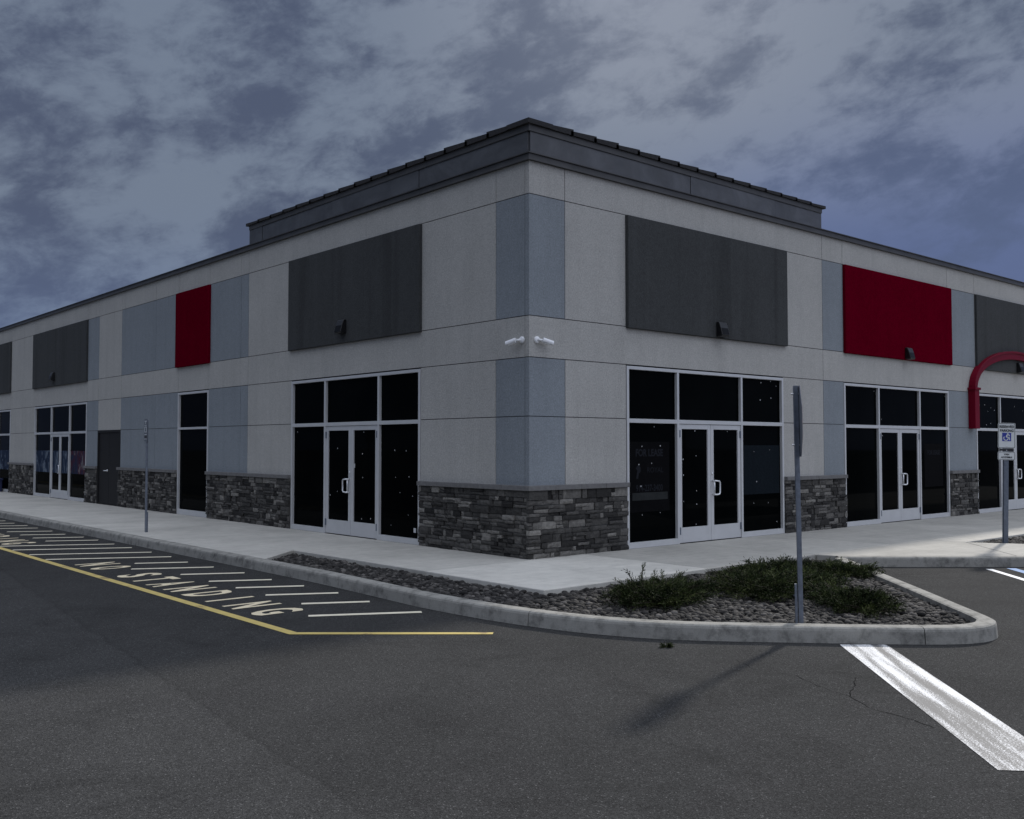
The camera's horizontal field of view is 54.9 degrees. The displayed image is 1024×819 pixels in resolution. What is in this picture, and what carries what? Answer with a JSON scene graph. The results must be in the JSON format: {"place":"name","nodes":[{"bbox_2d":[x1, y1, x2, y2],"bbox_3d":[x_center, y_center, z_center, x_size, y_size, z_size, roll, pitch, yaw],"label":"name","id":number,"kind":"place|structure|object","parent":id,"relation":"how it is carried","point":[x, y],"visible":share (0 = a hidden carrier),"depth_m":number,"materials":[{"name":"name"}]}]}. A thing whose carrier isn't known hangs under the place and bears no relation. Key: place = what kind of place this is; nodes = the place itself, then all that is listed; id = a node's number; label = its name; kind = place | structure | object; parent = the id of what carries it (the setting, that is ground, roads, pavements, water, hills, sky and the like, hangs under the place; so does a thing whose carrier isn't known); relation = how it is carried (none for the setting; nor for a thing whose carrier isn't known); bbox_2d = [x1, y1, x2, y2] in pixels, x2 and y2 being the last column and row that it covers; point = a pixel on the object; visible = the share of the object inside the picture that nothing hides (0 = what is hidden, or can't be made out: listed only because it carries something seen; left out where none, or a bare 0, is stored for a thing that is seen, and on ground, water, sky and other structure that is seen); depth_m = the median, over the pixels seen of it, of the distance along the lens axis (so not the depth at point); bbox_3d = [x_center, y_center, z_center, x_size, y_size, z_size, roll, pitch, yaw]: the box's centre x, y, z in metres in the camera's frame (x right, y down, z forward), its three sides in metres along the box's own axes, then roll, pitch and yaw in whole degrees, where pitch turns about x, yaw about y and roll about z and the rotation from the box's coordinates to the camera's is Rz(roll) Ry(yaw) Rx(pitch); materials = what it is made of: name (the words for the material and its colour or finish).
{"place":"outdoors","nodes":[
{"label":"outdoors","id":0,"kind":"place"},
{"bbox_2d":[0,478,2,491],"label":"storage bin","id":1,"kind":"object","parent":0,"point":[1,479],"visible":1,"depth_m":37.29,"materials":[{"name":"blue plastic"}]},
{"bbox_2d":[0,518,1023,818],"bbox_3d":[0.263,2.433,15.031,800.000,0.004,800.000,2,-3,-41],"label":"road","id":2,"kind":"structure","parent":0,"point":[136,682],"depth_m":7.03,"materials":[{"name":"grey asphalt"}]},
{"bbox_2d":[0,510,997,644],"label":"curb","id":3,"kind":"structure","parent":2,"relation":"on","point":[981,628],"depth_m":10.09,"materials":[{"name":"concrete"}]},
{"bbox_2d":[659,641,674,647],"bbox_3d":[1.442,2.204,9.215,0.165,0.102,0.159,0,-2,2],"label":"weed tuft","id":4,"kind":"object","parent":2,"relation":"on","point":[670,645],"visible":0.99,"depth_m":9.19,"materials":[{"name":"green plant"}]},
{"bbox_2d":[835,556,1023,566],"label":"curb","id":5,"kind":"structure","parent":2,"relation":"on","point":[952,561],"depth_m":15.33,"materials":[{"name":"concrete"}]},
{"bbox_2d":[0,491,1023,594],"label":"sidewalk","id":6,"kind":"structure","parent":0,"point":[961,535],"depth_m":16.82,"materials":[{"name":"concrete"}]},
{"bbox_2d":[144,419,147,531],"bbox_3d":[-7.347,1.399,19.825,0.065,2.424,0.305,1,-2,-32],"label":"curbside sign","id":7,"kind":"object","parent":6,"relation":"on","point":[146,465],"visible":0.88,"depth_m":19.79,"materials":[{"name":"metal"}]},
{"bbox_2d":[0,117,1023,558],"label":"commercial building","id":8,"kind":"structure","parent":6,"relation":"on","point":[248,383],"depth_m":19.04,"materials":[{"name":"grey paint"}]},
{"bbox_2d":[0,450,8,469],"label":"window banner","id":9,"kind":"object","parent":8,"relation":"attached to","point":[4,457],"depth_m":37.52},
{"bbox_2d":[36,450,49,471],"bbox_3d":[-16.063,1.771,33.803,0.002,0.730,1.760,2,-3,-41],"label":"window banner","id":10,"kind":"object","parent":8,"relation":"attached to","point":[42,460],"depth_m":33.86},
{"bbox_2d":[48,372,54,380],"bbox_3d":[-15.310,-1.100,32.773,0.143,0.272,0.230,2,-3,-41],"label":"wall light","id":11,"kind":"object","parent":8,"relation":"attached to","point":[52,376],"visible":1,"depth_m":32.71,"materials":[{"name":"brown metal"}]},
{"bbox_2d":[50,434,59,497],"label":"door","id":12,"kind":"structure","parent":8,"relation":"in","point":[55,438],"depth_m":32.76,"materials":[{"name":"glass"}]},
{"bbox_2d":[52,451,58,472],"bbox_3d":[-15.139,1.731,32.725,0.002,0.730,0.740,2,-3,-41],"label":"window banner","id":13,"kind":"object","parent":8,"relation":"attached to","point":[55,461],"depth_m":32.75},
{"bbox_2d":[57,434,68,498],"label":"door","id":14,"kind":"structure","parent":8,"relation":"in","point":[64,438],"depth_m":32.10,"materials":[{"name":"glass"}]},
{"bbox_2d":[61,451,67,472],"bbox_3d":[-14.521,1.705,32.018,0.002,0.730,0.740,2,-3,-41],"label":"window banner","id":15,"kind":"object","parent":8,"relation":"attached to","point":[64,461],"depth_m":32.05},
{"bbox_2d":[70,451,84,474],"bbox_3d":[-13.647,1.669,31.042,0.002,0.730,1.560,2,-3,-41],"label":"window banner","id":16,"kind":"object","parent":8,"relation":"attached to","point":[77,461],"depth_m":31.10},
{"bbox_2d":[98,433,108,503],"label":"door","id":17,"kind":"structure","parent":8,"relation":"in","point":[104,437],"depth_m":29.24,"materials":[{"name":"grey metal"}]},
{"bbox_2d":[108,432,118,505],"bbox_3d":[-11.492,1.721,28.631,0.120,2.105,0.893,2,-3,-41],"label":"door","id":18,"kind":"structure","parent":8,"relation":"in","point":[113,437],"depth_m":28.64,"materials":[{"name":"grey metal"}]},
{"bbox_2d":[176,390,208,517],"bbox_3d":[-7.821,1.095,24.550,0.312,3.080,1.820,2,-3,-41],"label":"window","id":19,"kind":"structure","parent":8,"relation":"in","point":[193,407],"depth_m":24.54,"materials":[{"name":"glass"}]},
{"bbox_2d":[325,426,350,535],"bbox_3d":[-3.420,1.377,19.260,0.142,2.102,0.925,2,-3,-41],"label":"door","id":20,"kind":"structure","parent":8,"relation":"in","point":[338,438],"depth_m":19.30,"materials":[{"name":"glass"}]},
{"bbox_2d":[334,319,345,333],"bbox_3d":[-3.330,-1.604,19.081,0.143,0.272,0.230,2,-3,-41],"label":"wall light","id":21,"kind":"object","parent":8,"relation":"attached to","point":[340,327],"visible":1,"depth_m":19.02,"materials":[{"name":"brown metal"}]},
{"bbox_2d":[351,425,376,538],"bbox_3d":[-2.778,1.352,18.583,0.067,2.102,0.925,2,-3,-41],"label":"door","id":22,"kind":"structure","parent":8,"relation":"in","point":[363,438],"depth_m":18.60,"materials":[{"name":"glass"}]},
{"bbox_2d":[505,336,524,345],"bbox_3d":[0.047,-1.063,15.291,0.318,0.138,0.105,-1,-2,21],"label":"security camera","id":23,"kind":"object","parent":8,"relation":"attached to","point":[521,339],"visible":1,"depth_m":15.26,"materials":[{"name":"white plastic"}]},
{"bbox_2d":[534,336,553,344],"bbox_3d":[0.494,-1.064,15.261,0.318,0.138,0.105,0,-2,-13],"label":"security camera","id":24,"kind":"object","parent":8,"relation":"attached to","point":[537,339],"visible":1,"depth_m":15.23,"materials":[{"name":"white plastic"}]},
{"bbox_2d":[630,442,669,512],"bbox_3d":[2.377,1.156,16.983,1.030,1.200,0.004,2,-3,-41],"label":"lease poster","id":25,"kind":"object","parent":8,"relation":"attached to","point":[649,486],"visible":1,"depth_m":16.97,"materials":[{"name":"black paper"}]},
{"bbox_2d":[679,424,710,542],"bbox_3d":[3.285,1.321,17.745,0.904,2.102,0.067,2,-3,-41],"label":"door","id":26,"kind":"structure","parent":8,"relation":"in","point":[694,440],"depth_m":17.76,"materials":[{"name":"glass"}]},
{"bbox_2d":[716,322,729,336],"bbox_3d":[3.892,-1.478,18.167,0.230,0.272,0.143,2,-3,-41],"label":"wall light","id":27,"kind":"object","parent":8,"relation":"attached to","point":[722,329],"visible":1,"depth_m":18.12,"materials":[{"name":"brown metal"}]},
{"bbox_2d":[710,425,741,539],"bbox_3d":[3.997,1.342,18.317,0.905,2.102,0.142,2,-3,-41],"label":"door","id":28,"kind":"structure","parent":8,"relation":"in","point":[726,522],"depth_m":18.36,"materials":[{"name":"glass"}]},
{"bbox_2d":[743,445,778,494],"bbox_3d":[4.835,1.165,19.134,1.220,0.940,0.002,2,-3,-41],"label":"window poster","id":29,"kind":"object","parent":8,"relation":"attached to","point":[761,465],"depth_m":19.13,"materials":[{"name":"paper"}]},
{"bbox_2d":[880,429,900,522],"bbox_3d":[8.568,1.492,22.361,0.919,2.102,0.067,2,-3,-41],"label":"door","id":30,"kind":"structure","parent":8,"relation":"in","point":[889,438],"depth_m":22.39,"materials":[{"name":"glass"}]},
{"bbox_2d":[905,347,914,359],"bbox_3d":[9.222,-1.296,22.824,0.230,0.272,0.143,2,-3,-41],"label":"wall light","id":31,"kind":"object","parent":8,"relation":"attached to","point":[909,354],"visible":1,"depth_m":22.77,"materials":[{"name":"brown metal"}]},
{"bbox_2d":[900,429,920,520],"bbox_3d":[9.291,1.513,22.943,0.919,2.102,0.142,2,-3,-41],"label":"door","id":32,"kind":"structure","parent":8,"relation":"in","point":[909,438],"depth_m":22.99,"materials":[{"name":"glass"}]},
{"bbox_2d":[924,444,942,486],"bbox_3d":[10.191,1.343,23.814,0.950,1.030,0.004,2,-3,-41],"label":"lease poster","id":33,"kind":"object","parent":8,"relation":"attached to","point":[933,461],"visible":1,"depth_m":23.80,"materials":[{"name":"black paper"}]},
{"bbox_2d":[1002,448,1015,509],"bbox_3d":[13.362,1.646,26.550,0.915,2.102,0.067,2,-3,-41],"label":"door","id":34,"kind":"structure","parent":8,"relation":"in","point":[1012,463],"depth_m":26.71,"materials":[{"name":"glass"}]},
{"bbox_2d":[1015,432,1023,508],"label":"door","id":35,"kind":"structure","parent":8,"relation":"in","point":[1019,436],"depth_m":27.05,"materials":[{"name":"glass"}]},
{"bbox_2d":[1017,363,1023,372],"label":"wall light","id":36,"kind":"object","parent":8,"relation":"attached to","point":[1020,367],"visible":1,"depth_m":26.84,"materials":[{"name":"brown metal"}]},
{"bbox_2d":[0,0,1023,327],"label":"sky","id":37,"kind":"structure","parent":0,"point":[140,140],"materials":[{"name":"blue"}]},
{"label":"soil","id":38,"kind":"structure","parent":0,"visible":0},
{"bbox_2d":[272,553,971,624],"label":"river rocks","id":39,"kind":"object","parent":38,"relation":"on","point":[586,601],"visible":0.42,"depth_m":11.11,"materials":[{"name":"grey gravel"}]},
{"bbox_2d":[596,562,718,611],"bbox_3d":[1.623,2.012,11.153,1.349,0.571,1.674,-1,-2,32],"label":"juniper shrub","id":40,"kind":"object","parent":38,"relation":"on","point":[671,592],"visible":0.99,"depth_m":10.98,"materials":[{"name":"green plant"}]},
{"bbox_2d":[644,574,723,593],"bbox_3d":[2.025,2.188,11.986,1.015,0.316,1.636,-2,-3,43],"label":"juniper shrub","id":41,"kind":"object","parent":38,"relation":"on","point":[708,588],"visible":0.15,"depth_m":12.01,"materials":[{"name":"green plant"}]},
{"bbox_2d":[705,557,824,602],"bbox_3d":[3.060,2.071,11.965,1.416,0.513,1.927,-1,-2,28],"label":"juniper shrub","id":42,"kind":"object","parent":38,"relation":"on","point":[755,585],"visible":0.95,"depth_m":11.71,"materials":[{"name":"green plant"}]},
{"bbox_2d":[705,554,829,577],"bbox_3d":[3.671,2.218,13.849,2.735,0.351,1.221,2,-3,-41],"label":"juniper shrub","id":43,"kind":"object","parent":38,"relation":"on","point":[779,563],"visible":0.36,"depth_m":13.76,"materials":[{"name":"green plant"}]},
{"bbox_2d":[791,385,803,622],"bbox_3d":[2.837,1.033,9.812,0.103,2.540,0.704,-1,-2,12],"label":"stop sign","id":44,"kind":"object","parent":38,"relation":"on","point":[798,436],"visible":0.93,"depth_m":9.77,"materials":[{"name":"metal"}]},
{"bbox_2d":[761,560,852,588],"bbox_3d":[3.720,2.171,12.636,1.238,0.424,1.765,-1,-2,26],"label":"juniper shrub","id":45,"kind":"object","parent":38,"relation":"on","point":[834,576],"visible":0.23,"depth_m":12.66,"materials":[{"name":"green plant"}]},
{"bbox_2d":[795,556,884,578],"bbox_3d":[4.611,2.228,13.780,1.268,0.304,1.793,0,-2,3],"label":"juniper shrub","id":46,"kind":"object","parent":38,"relation":"on","point":[857,570],"visible":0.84,"depth_m":13.55,"materials":[{"name":"green plant"}]},
{"bbox_2d":[794,575,909,619],"bbox_3d":[3.749,2.080,11.046,1.223,0.390,1.864,0,-2,6],"label":"juniper shrub","id":47,"kind":"object","parent":38,"relation":"on","point":[866,601],"visible":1,"depth_m":10.75,"materials":[{"name":"green plant"}]},
{"bbox_2d":[977,536,1023,543],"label":"river rocks","id":48,"kind":"object","parent":38,"relation":"on","point":[1017,540],"visible":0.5,"depth_m":18.20,"materials":[{"name":"grey gravel"}]},
{"bbox_2d":[998,423,1014,542],"bbox_3d":[8.916,1.415,17.794,0.305,2.344,0.045,1,-2,4],"label":"parking sign","id":49,"kind":"object","parent":38,"relation":"on","point":[1006,436],"visible":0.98,"depth_m":17.80,"materials":[{"name":"metal"}]}
]}

